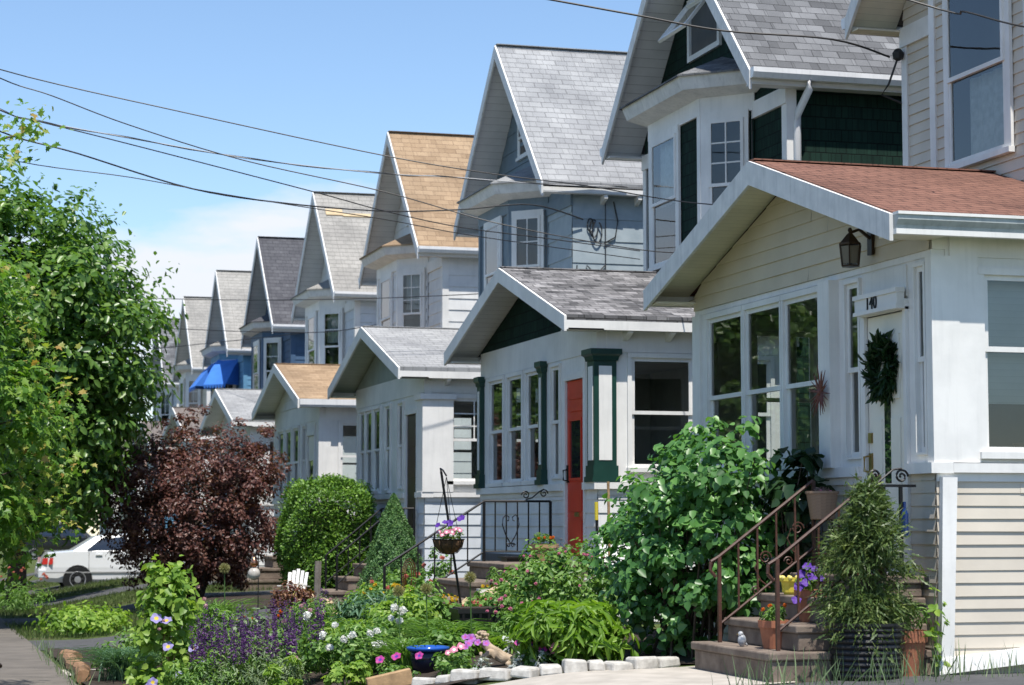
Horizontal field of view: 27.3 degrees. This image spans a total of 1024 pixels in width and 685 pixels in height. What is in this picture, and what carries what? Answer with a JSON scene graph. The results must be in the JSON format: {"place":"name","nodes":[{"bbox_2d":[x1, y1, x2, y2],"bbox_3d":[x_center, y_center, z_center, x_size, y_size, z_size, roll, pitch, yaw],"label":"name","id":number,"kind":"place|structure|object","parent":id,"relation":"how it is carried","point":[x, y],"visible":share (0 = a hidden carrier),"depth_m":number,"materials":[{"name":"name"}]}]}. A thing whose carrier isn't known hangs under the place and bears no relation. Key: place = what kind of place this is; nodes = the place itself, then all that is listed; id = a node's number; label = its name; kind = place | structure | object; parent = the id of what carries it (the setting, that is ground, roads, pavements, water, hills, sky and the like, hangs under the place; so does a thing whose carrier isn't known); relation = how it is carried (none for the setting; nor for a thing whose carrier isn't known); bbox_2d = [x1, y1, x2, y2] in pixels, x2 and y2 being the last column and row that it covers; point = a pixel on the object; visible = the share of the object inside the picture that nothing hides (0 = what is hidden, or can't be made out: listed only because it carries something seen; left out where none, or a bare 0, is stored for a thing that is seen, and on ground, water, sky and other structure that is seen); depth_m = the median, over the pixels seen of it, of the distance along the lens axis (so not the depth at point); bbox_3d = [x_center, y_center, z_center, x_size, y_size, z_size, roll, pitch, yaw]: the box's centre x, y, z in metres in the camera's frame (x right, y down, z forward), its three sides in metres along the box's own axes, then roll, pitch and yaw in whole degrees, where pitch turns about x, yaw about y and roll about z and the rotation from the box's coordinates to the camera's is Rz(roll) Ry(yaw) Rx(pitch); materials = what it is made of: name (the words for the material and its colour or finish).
{"place":"outdoors","nodes":[
{"label":"outdoors","id":0,"kind":"place"},
{"bbox_2d":[0,618,76,684],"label":"sidewalk","id":1,"kind":"structure","parent":0,"point":[21,662],"depth_m":23.50,"materials":[{"name":"grey concrete"}]},
{"bbox_2d":[0,578,128,595],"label":"driveway","id":2,"kind":"structure","parent":0,"point":[55,587],"depth_m":51.70,"materials":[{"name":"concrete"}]},
{"bbox_2d":[35,534,184,586],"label":"parked car","id":3,"kind":"object","parent":2,"relation":"on","point":[86,560],"visible":0.36,"depth_m":51.07,"materials":[{"name":"white paint"}]},
{"bbox_2d":[0,576,274,639],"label":"lawn grass","id":4,"kind":"structure","parent":0,"point":[30,628],"depth_m":39.39,"materials":[{"name":"green plant"}]},
{"bbox_2d":[3,590,281,624],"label":"driveway","id":5,"kind":"structure","parent":0,"point":[130,607],"depth_m":36.39,"materials":[{"name":"grey asphalt"}]},
{"bbox_2d":[29,608,287,649],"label":"driveway","id":6,"kind":"structure","parent":0,"point":[70,644],"depth_m":28.23,"materials":[{"name":"grey asphalt"}]},
{"bbox_2d":[0,0,640,535],"label":"sky","id":7,"kind":"structure","parent":0,"point":[345,73],"materials":[{"name":"blue"}]},
{"bbox_2d":[0,549,931,684],"bbox_3d":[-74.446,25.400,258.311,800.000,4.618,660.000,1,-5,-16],"label":"ground","id":8,"kind":"structure","parent":0,"point":[31,569],"depth_m":39.07,"materials":[{"name":"green plant"}]},
{"bbox_2d":[0,566,57,612],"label":"ground cover","id":9,"kind":"object","parent":8,"relation":"on","point":[19,600],"visible":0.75,"depth_m":39.99,"materials":[{"name":"green plant"}]},
{"bbox_2d":[0,97,103,595],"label":"street maple","id":10,"kind":"object","parent":8,"relation":"on","point":[14,508],"visible":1,"depth_m":18.88,"materials":[{"name":"green plant"}]},
{"bbox_2d":[25,524,90,559],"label":"parked car","id":11,"kind":"object","parent":8,"relation":"on","point":[48,545],"visible":0.15,"depth_m":93.07,"materials":[{"name":"black paint"}]},
{"bbox_2d":[2,360,137,604],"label":"street tree","id":12,"kind":"object","parent":8,"relation":"on","point":[83,525],"visible":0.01,"depth_m":44.53,"materials":[{"name":"green plant"}]},
{"bbox_2d":[23,600,135,636],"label":"ground cover","id":13,"kind":"object","parent":8,"relation":"on","point":[82,620],"visible":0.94,"depth_m":30.30,"materials":[{"name":"green plant"}]},
{"bbox_2d":[0,141,188,557],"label":"street tree","id":14,"kind":"object","parent":8,"relation":"on","point":[80,283],"visible":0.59,"depth_m":33.20,"materials":[{"name":"green plant"}]},
{"bbox_2d":[99,318,179,534],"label":"row house","id":15,"kind":"structure","parent":8,"relation":"on","point":[173,399],"depth_m":80.00,"materials":[{"name":"grey"}]},
{"bbox_2d":[120,296,211,533],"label":"row house","id":16,"kind":"structure","parent":8,"relation":"on","point":[188,364],"depth_m":72.52,"materials":[{"name":"beige paint"}]},
{"bbox_2d":[83,404,296,598],"bbox_3d":[-5.364,2.747,35.848,3.819,3.424,3.188,1,-5,-16],"label":"purple plum tree","id":17,"kind":"object","parent":8,"relation":"on","point":[172,472],"visible":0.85,"depth_m":35.22,"materials":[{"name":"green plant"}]},
{"bbox_2d":[133,270,251,536],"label":"row house","id":18,"kind":"structure","parent":8,"relation":"on","point":[227,365],"depth_m":64.56,"materials":[{"name":"grey"}]},
{"bbox_2d":[160,236,304,549],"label":"row house","id":19,"kind":"structure","parent":8,"relation":"on","point":[274,277],"depth_m":56.99,"materials":[{"name":"blue"}]},
{"bbox_2d":[234,556,286,590],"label":"front steps","id":20,"kind":"structure","parent":8,"relation":"on","point":[269,575],"depth_m":38.72,"materials":[{"name":"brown concrete"}]},
{"bbox_2d":[195,595,341,609],"bbox_3d":[-3.283,4.002,32.804,2.700,0.162,5.300,1,-5,-16],"label":"planting bed","id":21,"kind":"object","parent":8,"relation":"on","point":[263,597],"visible":0.2,"depth_m":33.30,"materials":[{"name":"soil"}]},
{"bbox_2d":[273,473,379,597],"bbox_3d":[-2.880,3.040,32.962,1.657,2.040,1.718,1,-5,-16],"label":"yew bush","id":22,"kind":"object","parent":21,"relation":"on","point":[323,528],"visible":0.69,"depth_m":32.40,"materials":[{"name":"green plant"}]},
{"bbox_2d":[199,191,376,577],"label":"row house","id":23,"kind":"structure","parent":8,"relation":"on","point":[332,253],"depth_m":48.98,"materials":[{"name":"grey"}]},
{"bbox_2d":[321,307,342,363],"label":"window","id":24,"kind":"structure","parent":23,"relation":"in","point":[339,311],"depth_m":48.84,"materials":[{"name":"white paint"}]},
{"bbox_2d":[252,130,477,554],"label":"row house","id":25,"kind":"structure","parent":8,"relation":"on","point":[314,425],"depth_m":41.10,"materials":[{"name":"white"}]},
{"bbox_2d":[399,267,424,326],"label":"window","id":26,"kind":"structure","parent":25,"relation":"in","point":[420,271],"depth_m":41.16,"materials":[{"name":"white paint"}]},
{"bbox_2d":[320,552,415,604],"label":"front steps","id":27,"kind":"structure","parent":8,"relation":"on","point":[346,584],"depth_m":30.93,"materials":[{"name":"brown concrete"}]},
{"bbox_2d":[48,616,694,684],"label":"planting bed","id":28,"kind":"object","parent":8,"relation":"on","point":[686,659],"visible":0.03,"depth_m":18.90,"materials":[{"name":"soil"}]},
{"bbox_2d":[54,645,165,682],"bbox_3d":[-3.932,3.214,21.113,1.234,0.340,1.366,1,-5,-16],"label":"grassy mound","id":29,"kind":"object","parent":28,"relation":"on","point":[117,660],"visible":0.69,"depth_m":21.03,"materials":[{"name":"green plant"}]},
{"bbox_2d":[121,554,216,684],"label":"clematis vine","id":30,"kind":"object","parent":28,"relation":"on","point":[172,602],"visible":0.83,"depth_m":19.58,"materials":[{"name":"green plant"}]},
{"bbox_2d":[162,650,252,684],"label":"bush","id":31,"kind":"object","parent":28,"relation":"on","point":[186,678],"visible":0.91,"depth_m":18.33,"materials":[{"name":"green plant"}]},
{"bbox_2d":[186,600,237,672],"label":"tall perennial","id":32,"kind":"object","parent":28,"relation":"on","point":[212,609],"visible":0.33,"depth_m":20.99,"materials":[{"name":"green plant"}]},
{"bbox_2d":[179,588,327,684],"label":"salvia clump","id":33,"kind":"object","parent":28,"relation":"on","point":[243,652],"visible":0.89,"depth_m":18.55,"materials":[{"name":"purple plant"}]},
{"bbox_2d":[262,655,302,684],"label":"lime filler","id":34,"kind":"object","parent":28,"relation":"on","point":[275,671],"visible":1,"depth_m":17.97,"materials":[{"name":"green plant"}]},
{"bbox_2d":[266,580,316,618],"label":"barberry bush","id":35,"kind":"object","parent":28,"relation":"on","point":[302,594],"visible":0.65,"depth_m":26.46,"materials":[{"name":"red plant"}]},
{"bbox_2d":[282,603,407,676],"bbox_3d":[-1.463,2.668,18.720,0.980,0.717,0.973,-1,-5,11],"label":"white rose bush","id":36,"kind":"object","parent":28,"relation":"on","point":[321,651],"visible":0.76,"depth_m":18.55,"materials":[{"name":"green plant"}]},
{"bbox_2d":[320,660,372,684],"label":"lime filler","id":37,"kind":"object","parent":28,"relation":"on","point":[357,672],"visible":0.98,"depth_m":17.67,"materials":[{"name":"green plant"}]},
{"bbox_2d":[326,589,418,623],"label":"flowering plant","id":38,"kind":"object","parent":28,"relation":"on","point":[354,610],"visible":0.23,"depth_m":21.60,"materials":[{"name":"green plant"}]},
{"bbox_2d":[365,668,411,684],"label":"bed timber","id":39,"kind":"object","parent":28,"relation":"on","point":[401,677],"visible":1,"depth_m":17.19,"materials":[{"name":"beige wood"}]},
{"bbox_2d":[353,492,431,595],"bbox_3d":[-1.530,2.700,27.108,1.036,1.549,1.045,-3,-6,34],"label":"cone spruce","id":40,"kind":"object","parent":28,"relation":"on","point":[393,538],"visible":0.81,"depth_m":26.94,"materials":[{"name":"green plant"}]},
{"bbox_2d":[345,636,455,670],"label":"daylily clump","id":41,"kind":"object","parent":28,"relation":"on","point":[404,658],"visible":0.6,"depth_m":18.22,"materials":[{"name":"green plant"}]},
{"bbox_2d":[361,585,441,642],"bbox_3d":[-1.087,2.690,20.532,0.804,0.668,0.704,1,-5,-16],"label":"shrub","id":42,"kind":"object","parent":28,"relation":"on","point":[418,608],"visible":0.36,"depth_m":20.45,"materials":[{"name":"green plant"}]},
{"bbox_2d":[406,645,449,673],"bbox_3d":[-0.717,2.709,18.002,0.370,0.240,0.366,1,-5,-16],"label":"glazed pot","id":43,"kind":"object","parent":28,"relation":"on","point":[422,665],"visible":0.82,"depth_m":17.87,"materials":[{"name":"blue ceramic"}]},
{"bbox_2d":[416,628,474,660],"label":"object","id":44,"kind":"object","parent":28,"relation":"on","point":[441,635],"visible":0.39,"depth_m":18.36,"materials":[{"name":"green plant"}]},
{"bbox_2d":[385,618,511,652],"bbox_3d":[-0.606,2.669,19.066,1.144,0.342,1.259,-2,-5,19],"label":"daylily clump","id":45,"kind":"object","parent":28,"relation":"on","point":[462,627],"visible":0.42,"depth_m":18.95,"materials":[{"name":"green plant"}]},
{"bbox_2d":[440,468,461,606],"bbox_3d":[-0.638,2.202,22.165,0.325,1.770,0.159,5,-7,-46],"label":"hook pole","id":46,"kind":"object","parent":28,"relation":"on","point":[453,555],"visible":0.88,"depth_m":22.18,"materials":[{"name":"black metal"}]},
{"bbox_2d":[432,477,464,554],"bbox_3d":[-0.662,1.806,22.030,0.349,0.810,0.367,1,-5,-16],"label":"hanging basket","id":47,"kind":"object","parent":46,"relation":"hanging from","point":[447,542],"visible":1,"depth_m":21.91,"materials":[{"name":"brown wicker"}]},
{"bbox_2d":[430,634,489,675],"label":"petunia clump","id":48,"kind":"object","parent":28,"relation":"on","point":[445,664],"visible":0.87,"depth_m":17.43,"materials":[{"name":"green plant"}]},
{"bbox_2d":[449,606,512,635],"bbox_3d":[-0.261,2.697,20.013,0.604,0.376,0.344,1,-5,-16],"label":"black planter","id":49,"kind":"object","parent":28,"relation":"on","point":[461,613],"visible":0.3,"depth_m":19.86,"materials":[{"name":"plastic"}]},
{"bbox_2d":[487,537,627,630],"bbox_3d":[0.634,2.304,19.335,1.382,1.056,3.045,1,-5,-16],"label":"rose bush","id":50,"kind":"object","parent":28,"relation":"on","point":[559,577],"visible":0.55,"depth_m":19.85,"materials":[{"name":"green plant"}]},
{"bbox_2d":[508,596,639,664],"bbox_3d":[0.452,2.456,17.539,1.083,0.699,1.051,1,-5,-16],"label":"broad leaf clump","id":51,"kind":"object","parent":28,"relation":"on","point":[586,629],"visible":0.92,"depth_m":17.23,"materials":[{"name":"green plant"}]},
{"bbox_2d":[579,415,787,658],"bbox_3d":[1.443,1.728,18.275,1.532,2.165,2.772,1,-5,-16],"label":"shrub","id":52,"kind":"object","parent":28,"relation":"on","point":[673,523],"visible":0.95,"depth_m":17.55,"materials":[{"name":"green plant"}]},
{"bbox_2d":[327,43,642,583],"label":"row house","id":53,"kind":"structure","parent":8,"relation":"on","point":[545,113],"depth_m":33.19,"materials":[{"name":"grey wood"}]},
{"bbox_2d":[0,108,627,187],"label":"overhead wire","id":54,"kind":"object","parent":53,"relation":"attached to","point":[324,167],"visible":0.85,"depth_m":30.28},
{"bbox_2d":[371,405,381,493],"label":"window","id":55,"kind":"structure","parent":53,"relation":"in","point":[378,408],"depth_m":34.31,"materials":[{"name":"white glass"}]},
{"bbox_2d":[382,403,391,493],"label":"window","id":56,"kind":"structure","parent":53,"relation":"in","point":[387,406],"depth_m":33.47,"materials":[{"name":"white paint"}]},
{"bbox_2d":[407,414,415,530],"bbox_3d":[-1.475,2.079,31.749,0.073,1.990,0.658,1,-5,-16],"label":"door","id":57,"kind":"structure","parent":53,"relation":"in","point":[411,452],"depth_m":31.78,"materials":[{"name":"brown wood"}]},
{"bbox_2d":[511,209,543,267],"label":"window","id":58,"kind":"structure","parent":53,"relation":"in","point":[537,213],"depth_m":33.52,"materials":[{"name":"white paint"}]},
{"bbox_2d":[419,561,593,606],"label":"front steps","id":59,"kind":"structure","parent":8,"relation":"on","point":[480,569],"depth_m":23.34,"materials":[{"name":"grey concrete"}]},
{"bbox_2d":[383,489,551,594],"bbox_3d":[-0.500,2.412,24.239,1.998,1.475,0.029,1,-5,-16],"label":"stair railing","id":60,"kind":"object","parent":59,"relation":"on","point":[483,502],"visible":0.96,"depth_m":24.31,"materials":[{"name":"black metal"}]},
{"bbox_2d":[31,634,1023,684],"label":"weed grass","id":61,"kind":"structure","parent":8,"relation":"on","point":[824,670],"depth_m":14.96,"materials":[{"name":"green plant"}]},
{"bbox_2d":[489,666,794,684],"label":"front walk","id":62,"kind":"structure","parent":8,"relation":"on","point":[689,675],"depth_m":16.00,"materials":[{"name":"concrete"}]},
{"bbox_2d":[444,0,902,624],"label":"row house","id":63,"kind":"structure","parent":8,"relation":"on","point":[600,360],"depth_m":25.17,"materials":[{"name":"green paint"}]},
{"bbox_2d":[485,375,504,486],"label":"window","id":64,"kind":"structure","parent":63,"relation":"in","point":[492,381],"depth_m":27.47,"materials":[{"name":"white paint"}]},
{"bbox_2d":[503,370,523,485],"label":"window","id":65,"kind":"structure","parent":63,"relation":"in","point":[509,377],"depth_m":26.66,"materials":[{"name":"white paint"}]},
{"bbox_2d":[522,367,537,484],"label":"window","id":66,"kind":"structure","parent":63,"relation":"in","point":[529,372],"depth_m":25.89,"materials":[{"name":"white paint"}]},
{"bbox_2d":[549,363,561,478],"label":"window","id":67,"kind":"structure","parent":63,"relation":"in","point":[552,368],"depth_m":24.85,"materials":[{"name":"white paint"}]},
{"bbox_2d":[562,379,582,555],"bbox_3d":[0.724,1.421,24.002,0.133,1.990,0.658,1,-5,-16],"label":"door","id":68,"kind":"structure","parent":63,"relation":"in","point":[574,469],"depth_m":24.03,"materials":[{"name":"red paint"}]},
{"bbox_2d":[626,353,692,471],"bbox_3d":[1.671,0.783,23.497,0.840,1.320,0.095,1,-5,-16],"label":"window","id":69,"kind":"structure","parent":63,"relation":"in","point":[631,357],"depth_m":23.45,"materials":[{"name":"white paint"}]},
{"bbox_2d":[648,124,680,270],"bbox_3d":[1.923,-1.811,26.747,0.060,1.740,1.080,1,-5,-16],"label":"window","id":70,"kind":"structure","parent":63,"relation":"in","point":[673,132],"depth_m":26.63,"materials":[{"name":"white paint"}]},
{"bbox_2d":[658,0,721,62],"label":"attic window","id":71,"kind":"structure","parent":63,"relation":"in","point":[700,42],"depth_m":27.06,"materials":[{"name":"white paint"}]},
{"bbox_2d":[704,109,748,214],"bbox_3d":[2.577,-1.926,25.396,0.599,1.740,0.060,-3,-6,29],"label":"window","id":72,"kind":"structure","parent":63,"relation":"in","point":[742,115],"depth_m":25.46,"materials":[{"name":"white paint"}]},
{"bbox_2d":[758,356,775,460],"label":"window","id":73,"kind":"structure","parent":63,"relation":"in","point":[769,361],"depth_m":23.86,"materials":[{"name":"white paint"}]},
{"bbox_2d":[691,572,931,684],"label":"front steps","id":74,"kind":"structure","parent":8,"relation":"on","point":[797,636],"depth_m":15.65,"materials":[{"name":"brown concrete"}]},
{"bbox_2d":[709,479,815,641],"bbox_3d":[1.983,1.727,16.712,0.911,1.290,0.028,1,-5,-16],"label":"stair railing","id":75,"kind":"object","parent":74,"relation":"on","point":[720,621],"visible":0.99,"depth_m":16.70,"materials":[{"name":"brown metal"}]},
{"bbox_2d":[758,602,788,648],"bbox_3d":[1.959,2.104,15.754,0.250,0.355,0.246,1,-5,-16],"label":"terracotta pot","id":76,"kind":"object","parent":74,"relation":"on","point":[766,626],"visible":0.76,"depth_m":15.69,"materials":[{"name":"ceramic"}]},
{"bbox_2d":[791,563,829,621],"bbox_3d":[2.255,1.881,15.913,0.267,0.447,0.334,-1,-5,15],"label":"terracotta pot","id":77,"kind":"object","parent":74,"relation":"on","point":[808,584],"visible":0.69,"depth_m":15.84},
{"bbox_2d":[805,487,838,571],"bbox_3d":[2.469,1.487,16.788,0.270,0.682,0.266,1,-5,-16],"label":"wicker pot","id":78,"kind":"object","parent":74,"relation":"on","point":[822,503],"visible":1,"depth_m":16.71,"materials":[{"name":"beige wicker"}]},
{"bbox_2d":[757,447,835,577],"bbox_3d":[2.343,1.734,17.270,0.608,1.774,0.800,1,-5,-16],"label":"dark house plant","id":79,"kind":"object","parent":78,"relation":"in","point":[783,488],"visible":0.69,"depth_m":17.21,"materials":[{"name":"green plant"}]},
{"bbox_2d":[766,474,882,650],"bbox_3d":[2.310,1.623,15.614,0.931,1.310,0.028,1,-5,-16],"label":"stair railing","id":80,"kind":"object","parent":74,"relation":"on","point":[778,628],"visible":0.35,"depth_m":15.53,"materials":[{"name":"brown metal"}]},
{"bbox_2d":[643,0,1023,674],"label":"row house","id":81,"kind":"structure","parent":8,"relation":"on","point":[939,212],"depth_m":17.13,"materials":[{"name":"white wood"}]},
{"bbox_2d":[705,305,743,472],"bbox_3d":[1.987,0.455,19.645,0.095,1.520,0.940,1,-5,-16],"label":"window","id":82,"kind":"structure","parent":81,"relation":"in","point":[734,312],"depth_m":20.01,"materials":[{"name":"white paint"}]},
{"bbox_2d":[742,295,781,469],"bbox_3d":[2.236,0.382,18.778,0.095,1.520,0.890,1,-5,-16],"label":"window","id":83,"kind":"structure","parent":81,"relation":"in","point":[773,302],"depth_m":19.12,"materials":[{"name":"white paint"}]},
{"bbox_2d":[740,331,815,453],"bbox_3d":[2.572,0.562,20.599,0.810,1.330,0.042,1,-5,-16],"label":"window","id":84,"kind":"structure","parent":81,"relation":"in","point":[811,357],"depth_m":20.67,"materials":[{"name":"white paint"}]},
{"bbox_2d":[779,286,817,469],"bbox_3d":[2.482,0.309,17.926,0.095,1.520,0.910,1,-5,-16],"label":"window","id":85,"kind":"structure","parent":81,"relation":"in","point":[810,293],"depth_m":18.29,"materials":[{"name":"white paint"}]},
{"bbox_2d":[842,278,861,459],"bbox_3d":[2.761,0.215,17.002,0.070,1.448,0.300,1,-5,-16],"label":"window","id":86,"kind":"structure","parent":81,"relation":"in","point":[854,283],"depth_m":17.08,"materials":[{"name":"white paint"}]},
{"bbox_2d":[839,228,874,267],"bbox_3d":[2.708,-0.749,16.640,0.286,0.312,0.166,1,-5,-16],"label":"wall lantern","id":87,"kind":"object","parent":81,"relation":"attached to","point":[850,247],"depth_m":16.59,"materials":[{"name":"brown metal"}]},
{"bbox_2d":[852,287,904,316],"bbox_3d":[2.852,-0.312,16.456,0.080,0.160,0.760,1,-5,-16],"label":"house sign","id":88,"kind":"object","parent":81,"relation":"attached to","point":[881,301],"visible":1,"depth_m":16.36,"materials":[{"name":"white paint"}]},
{"bbox_2d":[863,311,905,571],"bbox_3d":[2.911,0.774,16.397,0.139,1.990,0.658,1,-5,-16],"label":"door","id":89,"kind":"structure","parent":81,"relation":"in","point":[886,424],"depth_m":16.36,"materials":[{"name":"beige paint"}]},
{"bbox_2d":[857,329,899,406],"bbox_3d":[2.897,0.197,16.436,0.340,0.628,0.570,1,-5,-16],"label":"door wreath","id":90,"kind":"object","parent":89,"relation":"hanging from","point":[882,386],"depth_m":16.36,"materials":[{"name":"green plant"}]},
{"bbox_2d":[911,261,927,454],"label":"window","id":91,"kind":"structure","parent":81,"relation":"in","point":[918,267],"depth_m":15.91,"materials":[{"name":"white paint"}]},
{"bbox_2d":[942,0,1014,168],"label":"window","id":92,"kind":"structure","parent":81,"relation":"in","point":[1005,8],"depth_m":18.73,"materials":[{"name":"white paint"}]},
{"bbox_2d":[978,267,1023,458],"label":"window","id":93,"kind":"structure","parent":81,"relation":"in","point":[984,274],"depth_m":15.81,"materials":[{"name":"white paint"}]},
{"bbox_2d":[826,622,905,680],"bbox_3d":[2.575,2.240,15.335,0.574,0.414,0.574,1,-5,-16],"label":"ribbed tub","id":94,"kind":"object","parent":8,"relation":"on","point":[848,655],"visible":0.73,"depth_m":15.11,"materials":[{"name":"black plastic"}]},
{"bbox_2d":[803,470,935,673],"bbox_3d":[2.551,1.662,15.348,1.066,1.521,0.898,1,-5,-16],"label":"potted thuja","id":95,"kind":"object","parent":94,"relation":"in","point":[863,543],"visible":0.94,"depth_m":15.28,"materials":[{"name":"green plant"}]},
{"bbox_2d":[902,605,931,675],"bbox_3d":[2.902,2.186,15.476,0.336,0.525,0.307,1,-5,-16],"label":"terracotta pot","id":96,"kind":"object","parent":8,"relation":"on","point":[919,640],"visible":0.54,"depth_m":15.35,"materials":[{"name":"ceramic"}]},
{"bbox_2d":[775,673,1023,684],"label":"driveway","id":97,"kind":"structure","parent":0,"point":[981,679],"depth_m":14.97,"materials":[{"name":"concrete"}]},
{"bbox_2d":[923,587,950,675],"bbox_3d":[3.079,2.095,15.308,0.222,0.640,0.199,-3,-6,35],"label":"weed sapling","id":98,"kind":"object","parent":97,"relation":"on","point":[933,632],"visible":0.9,"depth_m":15.29,"materials":[{"name":"green plant"}]},
{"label":"street","id":99,"kind":"structure","parent":0,"visible":0},
{"bbox_3d":[-9.553,-2.531,19.808,0.285,12.000,2.200,1,-5,-16],"label":"utility pole","id":100,"kind":"object","parent":99,"relation":"on","visible":0},
{"bbox_2d":[0,131,582,219],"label":"overhead wire","id":101,"kind":"object","parent":100,"relation":"attached to","point":[294,203],"visible":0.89,"depth_m":30.09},
{"bbox_2d":[0,110,639,250],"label":"overhead wire","id":102,"kind":"object","parent":100,"relation":"attached to","point":[314,191],"visible":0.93,"depth_m":29.12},
{"bbox_2d":[0,157,639,259],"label":"overhead wire","id":103,"kind":"object","parent":100,"relation":"attached to","point":[321,209],"visible":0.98,"depth_m":27.70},
{"bbox_2d":[0,78,673,252],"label":"overhead wire","id":104,"kind":"object","parent":100,"relation":"attached to","point":[327,178],"visible":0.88,"depth_m":25.33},
{"bbox_2d":[0,69,712,204],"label":"overhead wire","id":105,"kind":"object","parent":100,"relation":"attached to","point":[351,148],"visible":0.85,"depth_m":24.50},
{"bbox_2d":[549,0,889,57],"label":"overhead wire","id":106,"kind":"object","parent":100,"relation":"attached to","point":[731,31],"visible":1,"depth_m":20.95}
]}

